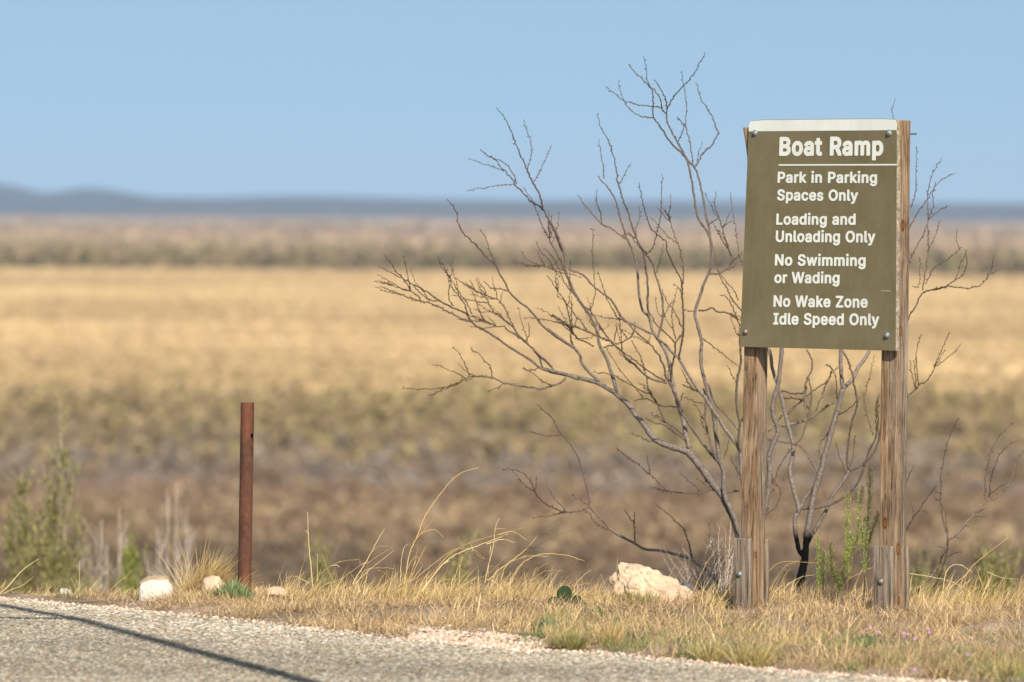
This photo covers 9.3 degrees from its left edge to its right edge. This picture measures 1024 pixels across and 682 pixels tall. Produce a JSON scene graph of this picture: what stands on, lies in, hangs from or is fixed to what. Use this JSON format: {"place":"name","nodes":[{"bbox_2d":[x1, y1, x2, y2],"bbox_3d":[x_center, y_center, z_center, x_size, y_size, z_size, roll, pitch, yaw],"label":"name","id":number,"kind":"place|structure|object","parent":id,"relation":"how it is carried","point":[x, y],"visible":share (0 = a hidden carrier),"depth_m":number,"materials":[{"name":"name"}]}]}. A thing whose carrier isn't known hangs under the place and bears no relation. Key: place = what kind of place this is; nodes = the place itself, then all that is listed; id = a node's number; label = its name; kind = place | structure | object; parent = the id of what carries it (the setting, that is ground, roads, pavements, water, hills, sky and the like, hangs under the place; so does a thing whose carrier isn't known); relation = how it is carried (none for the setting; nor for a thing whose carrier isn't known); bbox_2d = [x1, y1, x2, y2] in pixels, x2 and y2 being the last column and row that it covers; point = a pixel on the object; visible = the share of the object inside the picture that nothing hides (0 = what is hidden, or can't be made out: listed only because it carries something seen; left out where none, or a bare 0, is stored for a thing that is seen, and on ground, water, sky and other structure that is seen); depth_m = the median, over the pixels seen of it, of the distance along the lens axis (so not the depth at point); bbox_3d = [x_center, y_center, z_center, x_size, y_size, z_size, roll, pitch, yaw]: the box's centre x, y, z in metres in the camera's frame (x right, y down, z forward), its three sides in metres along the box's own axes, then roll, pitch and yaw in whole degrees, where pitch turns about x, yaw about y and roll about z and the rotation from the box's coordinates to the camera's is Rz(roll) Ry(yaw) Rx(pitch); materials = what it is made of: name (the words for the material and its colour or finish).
{"place":"outdoors","nodes":[
{"label":"outdoors","id":0,"kind":"place"},
{"bbox_2d":[0,596,963,681],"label":"road","id":1,"kind":"structure","parent":0,"point":[49,642],"depth_m":22.09,"materials":[{"name":"grey asphalt"}]},
{"bbox_2d":[0,597,966,681],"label":"gravel","id":2,"kind":"structure","parent":1,"relation":"on","point":[432,635],"depth_m":22.98,"materials":[{"name":"beige gravel"}]},
{"bbox_2d":[0,184,1023,598],"bbox_3d":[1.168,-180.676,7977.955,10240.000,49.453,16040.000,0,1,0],"label":"terrain","id":3,"kind":"structure","parent":0,"point":[78,204],"depth_m":1515.54,"materials":[{"name":"beige plant"}]},
{"bbox_2d":[0,466,57,593],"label":"olive shrub","id":4,"kind":"object","parent":3,"relation":"on","point":[17,529],"visible":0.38,"depth_m":38.02,"materials":[{"name":"green plant"}]},
{"bbox_2d":[6,523,103,593],"bbox_3d":[-2.741,1.597,37.024,0.682,1.085,0.356,0,1,0],"label":"olive shrub","id":5,"kind":"object","parent":3,"relation":"on","point":[42,567],"visible":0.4,"depth_m":37.03,"materials":[{"name":"green plant"}]},
{"bbox_2d":[26,395,96,593],"bbox_3d":[-2.837,1.361,39.037,0.513,2.062,0.288,0,1,0],"label":"olive shrub","id":6,"kind":"object","parent":3,"relation":"on","point":[53,506],"visible":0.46,"depth_m":39.01,"materials":[{"name":"green plant"}]},
{"bbox_2d":[64,508,150,593],"bbox_3d":[-2.425,1.628,38.065,0.583,1.251,0.323,0,1,-23],"label":"grey shrub","id":7,"kind":"object","parent":3,"relation":"on","point":[86,572],"visible":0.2,"depth_m":38.01,"materials":[{"name":"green plant"}]},
{"bbox_2d":[111,517,152,594],"bbox_3d":[-2.293,1.664,38.036,0.257,1.205,0.218,0,1,0],"label":"olive shrub","id":8,"kind":"object","parent":3,"relation":"on","point":[131,568],"visible":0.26,"depth_m":38.02,"materials":[{"name":"green plant"}]},
{"bbox_2d":[134,481,200,590],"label":"grey shrub","id":9,"kind":"object","parent":3,"relation":"on","point":[176,555],"visible":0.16,"depth_m":40.06,"materials":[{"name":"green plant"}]},
{"bbox_2d":[298,530,340,594],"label":"olive shrub","id":10,"kind":"object","parent":3,"relation":"on","point":[321,563],"visible":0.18,"depth_m":38.04,"materials":[{"name":"green plant"}]},
{"bbox_2d":[436,519,480,590],"bbox_3d":[-0.303,1.507,36.029,0.478,1.000,0.256,0,1,0],"label":"olive shrub","id":11,"kind":"object","parent":3,"relation":"on","point":[456,563],"visible":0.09,"depth_m":36.04,"materials":[{"name":"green plant"}]},
{"bbox_2d":[0,360,1023,600],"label":"valley scrub","id":12,"kind":"object","parent":3,"relation":"on","point":[181,419],"visible":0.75,"depth_m":376.71,"materials":[{"name":"brown plant"}]},
{"bbox_2d":[0,266,1023,411],"bbox_3d":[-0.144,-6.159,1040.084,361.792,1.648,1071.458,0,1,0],"label":"dry field grass","id":13,"kind":"structure","parent":3,"relation":"on","point":[411,345],"depth_m":787.55,"materials":[{"name":"beige plant"}]},
{"bbox_2d":[0,215,1023,275],"bbox_3d":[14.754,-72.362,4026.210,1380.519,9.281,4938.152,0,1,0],"label":"treeline","id":14,"kind":"object","parent":3,"relation":"on","point":[217,251],"visible":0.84,"depth_m":2051.16,"materials":[{"name":"brown plant"}]},
{"bbox_2d":[909,545,954,599],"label":"olive shrub","id":15,"kind":"object","parent":3,"relation":"on","point":[920,577],"visible":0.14,"depth_m":36.04,"materials":[{"name":"green plant"}]},
{"bbox_2d":[962,517,1023,604],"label":"olive shrub","id":16,"kind":"object","parent":3,"relation":"on","point":[991,568],"visible":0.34,"depth_m":34.52,"materials":[{"name":"green plant"}]},
{"bbox_2d":[0,576,1023,681],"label":"matted dead grass","id":17,"kind":"structure","parent":0,"point":[399,622],"depth_m":24.06,"materials":[{"name":"beige plant"}]},
{"bbox_2d":[59,588,71,594],"bbox_3d":[-1.820,1.020,25.626,0.055,0.030,0.054,0,1,0],"label":"stone","id":18,"kind":"object","parent":17,"relation":"on","point":[62,589],"visible":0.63,"depth_m":25.62,"materials":[{"name":"beige stone"}]},
{"bbox_2d":[43,583,104,598],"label":"grass tuft","id":19,"kind":"object","parent":17,"relation":"on","point":[67,592],"visible":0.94,"depth_m":25.36,"materials":[{"name":"beige plant"}]},
{"bbox_2d":[0,559,177,598],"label":"tall grass","id":20,"kind":"structure","parent":17,"relation":"on","point":[59,585],"depth_m":25.61,"materials":[{"name":"beige plant"}]},
{"bbox_2d":[139,575,169,586],"bbox_3d":[-1.433,0.985,25.294,0.130,0.089,0.138,0,1,0],"label":"stone","id":21,"kind":"object","parent":17,"relation":"on","point":[158,577],"visible":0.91,"depth_m":25.28,"materials":[{"name":"beige stone"}]},
{"bbox_2d":[138,579,172,600],"bbox_3d":[-1.426,1.009,25.204,0.138,0.109,0.118,0,1,0],"label":"stone","id":22,"kind":"object","parent":17,"relation":"on","point":[148,587],"visible":0.63,"depth_m":25.17,"materials":[{"name":"white stone"}]},
{"bbox_2d":[178,583,217,596],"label":"grass tuft","id":23,"kind":"object","parent":17,"relation":"on","point":[199,590],"visible":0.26,"depth_m":25.36,"materials":[{"name":"beige plant"}]},
{"bbox_2d":[150,540,265,593],"bbox_3d":[-1.258,0.923,25.570,0.584,0.262,0.450,0,1,0],"label":"grass tuft","id":24,"kind":"object","parent":17,"relation":"on","point":[197,579],"visible":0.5,"depth_m":25.53,"materials":[{"name":"beige plant"}]},
{"bbox_2d":[201,575,223,593],"bbox_3d":[-1.210,0.990,25.446,0.094,0.085,0.098,0,1,0],"label":"stone","id":25,"kind":"object","parent":17,"relation":"on","point":[213,579],"visible":0.59,"depth_m":25.42,"materials":[{"name":"beige stone"}]},
{"bbox_2d":[208,577,257,602],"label":"cushion plant","id":26,"kind":"object","parent":17,"relation":"on","point":[231,588],"visible":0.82,"depth_m":25.10,"materials":[{"name":"green plant"}]},
{"bbox_2d":[238,402,253,592],"bbox_3d":[-1.078,0.770,25.473,0.066,1.043,0.055,0,1,0],"label":"pipe post","id":27,"kind":"object","parent":17,"relation":"on","point":[246,488],"visible":0.68,"depth_m":25.45,"materials":[{"name":"brown metal"}]},
{"bbox_2d":[266,586,288,596],"bbox_3d":[-0.943,1.009,25.325,0.094,0.043,0.084,0,1,0],"label":"stone","id":28,"kind":"object","parent":17,"relation":"on","point":[275,590],"visible":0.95,"depth_m":25.30,"materials":[{"name":"beige stone"}]},
{"bbox_2d":[253,512,415,599],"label":"tall grass","id":29,"kind":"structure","parent":17,"relation":"on","point":[308,591],"depth_m":25.32,"materials":[{"name":"beige plant"}]},
{"bbox_2d":[289,530,452,600],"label":"tall grass","id":30,"kind":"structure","parent":17,"relation":"on","point":[381,587],"depth_m":25.30,"materials":[{"name":"beige plant"}]},
{"bbox_2d":[366,608,414,625],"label":"grass tuft","id":31,"kind":"object","parent":17,"relation":"on","point":[390,616],"visible":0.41,"depth_m":24.17,"materials":[{"name":"beige plant"}]},
{"bbox_2d":[345,467,478,601],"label":"tall grass","id":32,"kind":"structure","parent":17,"relation":"on","point":[415,588],"depth_m":25.27,"materials":[{"name":"beige plant"}]},
{"bbox_2d":[349,528,553,603],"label":"tall grass","id":33,"kind":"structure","parent":17,"relation":"on","point":[457,587],"depth_m":25.21,"materials":[{"name":"beige plant"}]},
{"bbox_2d":[414,514,625,601],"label":"tall grass","id":34,"kind":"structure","parent":17,"relation":"on","point":[514,591],"depth_m":25.22,"materials":[{"name":"beige plant"}]},
{"bbox_2d":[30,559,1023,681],"bbox_3d":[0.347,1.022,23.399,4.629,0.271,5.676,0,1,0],"label":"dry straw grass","id":35,"kind":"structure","parent":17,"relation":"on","point":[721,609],"depth_m":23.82,"materials":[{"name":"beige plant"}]},
{"bbox_2d":[531,614,563,630],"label":"weed","id":36,"kind":"object","parent":17,"relation":"on","point":[553,620],"visible":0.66,"depth_m":23.55,"materials":[{"name":"green plant"}]},
{"bbox_2d":[548,586,584,605],"bbox_3d":[0.220,1.020,25.006,0.152,0.096,0.075,0,1,-26],"label":"prickly pear","id":37,"kind":"object","parent":17,"relation":"on","point":[564,591],"visible":0.67,"depth_m":25.02,"materials":[{"name":"green plant"}]},
{"bbox_2d":[537,624,596,650],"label":"grass tuft","id":38,"kind":"object","parent":17,"relation":"on","point":[568,641],"visible":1,"depth_m":22.57,"materials":[{"name":"green plant"}]},
{"bbox_2d":[374,53,798,591],"bbox_3d":[0.306,-0.064,26.850,1.752,2.333,0.993,1,1,14],"label":"bare shrub","id":39,"kind":"object","parent":17,"relation":"on","point":[722,493],"visible":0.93,"depth_m":26.93,"materials":[{"name":"grey plant"}]},
{"bbox_2d":[577,575,614,597],"bbox_3d":[0.346,1.025,25.521,0.167,0.148,0.306,0,1,0],"label":"dead brush","id":40,"kind":"object","parent":17,"relation":"on","point":[600,589],"visible":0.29,"depth_m":25.55,"materials":[{"name":"brown plant"}]},
{"bbox_2d":[588,606,606,615],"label":"weed","id":41,"kind":"object","parent":17,"relation":"on","point":[596,611],"visible":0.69,"depth_m":24.48,"materials":[{"name":"green plant"}]},
{"bbox_2d":[533,558,663,604],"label":"tall grass","id":42,"kind":"structure","parent":17,"relation":"on","point":[595,598],"depth_m":25.13,"materials":[{"name":"beige plant"}]},
{"bbox_2d":[586,615,633,645],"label":"grass tuft","id":43,"kind":"object","parent":17,"relation":"on","point":[617,634],"visible":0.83,"depth_m":22.86,"materials":[{"name":"beige plant"}]},
{"bbox_2d":[614,614,627,623],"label":"weed","id":44,"kind":"object","parent":17,"relation":"on","point":[617,619],"visible":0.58,"depth_m":23.98,"materials":[{"name":"beige plant"}]},
{"bbox_2d":[618,584,665,603],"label":"grass tuft","id":45,"kind":"object","parent":17,"relation":"on","point":[638,594],"visible":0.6,"depth_m":25.09,"materials":[{"name":"beige plant"}]},
{"bbox_2d":[608,562,694,603],"bbox_3d":[0.564,0.992,25.368,0.349,0.200,0.225,0,1,0],"label":"boulder","id":46,"kind":"object","parent":17,"relation":"on","point":[642,576],"visible":0.67,"depth_m":25.32,"materials":[{"name":"beige stone"}]},
{"bbox_2d":[682,581,698,592],"bbox_3d":[0.731,1.040,25.623,0.108,0.126,0.129,0,1,0],"label":"stone","id":47,"kind":"object","parent":17,"relation":"on","point":[689,586],"visible":0.25,"depth_m":25.62,"materials":[{"name":"grey stone"}]},
{"bbox_2d":[660,539,733,593],"bbox_3d":[0.763,0.952,25.791,0.322,0.301,0.358,0,1,0],"label":"dead brush","id":48,"kind":"object","parent":17,"relation":"on","point":[699,583],"visible":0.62,"depth_m":25.76,"materials":[{"name":"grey plant"}]},
{"bbox_2d":[682,635,734,660],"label":"grass tuft","id":49,"kind":"object","parent":17,"relation":"on","point":[705,657],"visible":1,"depth_m":22.12,"materials":[{"name":"beige plant"}]},
{"bbox_2d":[706,509,733,597],"bbox_3d":[0.857,0.890,25.785,0.121,0.428,0.271,0,1,5],"label":"dead brush","id":50,"kind":"object","parent":17,"relation":"on","point":[712,559],"visible":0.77,"depth_m":25.74,"materials":[{"name":"grey plant"}]},
{"bbox_2d":[715,633,791,666],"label":"grass tuft","id":51,"kind":"object","parent":17,"relation":"on","point":[755,654],"visible":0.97,"depth_m":21.93,"materials":[{"name":"beige plant"}]},
{"bbox_2d":[500,548,1020,606],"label":"tall grass","id":52,"kind":"structure","parent":17,"relation":"on","point":[850,594],"depth_m":25.32,"materials":[{"name":"beige plant"}]},
{"bbox_2d":[515,600,1023,681],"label":"green verge grass","id":53,"kind":"structure","parent":17,"relation":"on","point":[641,642],"depth_m":22.65,"materials":[{"name":"plant"}]},
{"bbox_2d":[787,598,840,617],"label":"grass tuft","id":54,"kind":"object","parent":17,"relation":"on","point":[799,607],"visible":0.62,"depth_m":24.35,"materials":[{"name":"beige plant"}]},
{"bbox_2d":[811,527,829,602],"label":"green weed","id":55,"kind":"object","parent":17,"relation":"on","point":[818,562],"visible":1,"depth_m":25.12,"materials":[{"name":"green plant"}]},
{"bbox_2d":[733,118,916,615],"bbox_3d":[1.220,0.273,24.811,0.862,2.294,0.191,1,2,41],"label":"sign","id":56,"kind":"object","parent":17,"relation":"on","point":[826,244],"visible":1,"depth_m":24.72,"materials":[{"name":"brown wood"}]},
{"bbox_2d":[822,527,855,603],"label":"green weed","id":57,"kind":"object","parent":17,"relation":"on","point":[841,569],"visible":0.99,"depth_m":24.99,"materials":[{"name":"green plant"}]},
{"bbox_2d":[843,482,865,597],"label":"green weed","id":58,"kind":"object","parent":17,"relation":"on","point":[857,532],"visible":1,"depth_m":24.82,"materials":[{"name":"green plant"}]},
{"bbox_2d":[845,661,866,670],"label":"weed","id":59,"kind":"object","parent":17,"relation":"on","point":[854,662],"visible":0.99,"depth_m":21.73,"materials":[{"name":"beige plant"}]},
{"bbox_2d":[841,592,872,613],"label":"grass tuft","id":60,"kind":"object","parent":17,"relation":"on","point":[869,606],"visible":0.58,"depth_m":24.63,"materials":[{"name":"beige plant"}]},
{"bbox_2d":[850,633,880,647],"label":"weed","id":61,"kind":"object","parent":17,"relation":"on","point":[868,643],"visible":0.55,"depth_m":22.95,"materials":[{"name":"green plant"}]},
{"bbox_2d":[858,464,879,599],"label":"green weed","id":62,"kind":"object","parent":17,"relation":"on","point":[869,538],"visible":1,"depth_m":24.73,"materials":[{"name":"green plant"}]},
{"bbox_2d":[844,640,920,667],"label":"grass tuft","id":63,"kind":"object","parent":17,"relation":"on","point":[875,656],"visible":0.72,"depth_m":22.03,"materials":[{"name":"beige plant"}]},
{"bbox_2d":[766,101,1000,593],"bbox_3d":[1.572,0.068,26.834,0.974,2.200,0.564,0,1,0],"label":"bare shrub","id":64,"kind":"object","parent":17,"relation":"on","point":[803,553],"visible":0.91,"depth_m":26.90,"materials":[{"name":"grey plant"}]},
{"bbox_2d":[918,661,960,677],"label":"grass tuft","id":65,"kind":"object","parent":17,"relation":"on","point":[938,672],"visible":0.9,"depth_m":21.48,"materials":[{"name":"beige plant"}]},
{"bbox_2d":[918,603,987,628],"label":"grass tuft","id":66,"kind":"object","parent":17,"relation":"on","point":[955,621],"visible":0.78,"depth_m":24.10,"materials":[{"name":"beige plant"}]},
{"bbox_2d":[938,642,977,659],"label":"weed","id":67,"kind":"object","parent":17,"relation":"on","point":[957,646],"visible":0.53,"depth_m":22.25,"materials":[{"name":"beige plant"}]},
{"bbox_2d":[906,419,1023,601],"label":"bare sapling","id":68,"kind":"object","parent":17,"relation":"on","point":[952,537],"visible":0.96,"depth_m":25.62,"materials":[{"name":"brown plant"}]},
{"bbox_2d":[973,651,1023,677],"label":"grass tuft","id":69,"kind":"object","parent":17,"relation":"on","point":[1000,664],"visible":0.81,"depth_m":21.41,"materials":[{"name":"beige plant"}]},
{"bbox_2d":[0,0,1023,202],"label":"sky","id":70,"kind":"structure","parent":0,"point":[157,98],"materials":[{"name":"blue"}]},
{"bbox_2d":[822,537,1023,608],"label":"tall grass","id":71,"kind":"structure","parent":0,"point":[962,595],"depth_m":25.27,"materials":[{"name":"beige plant"}]}
]}

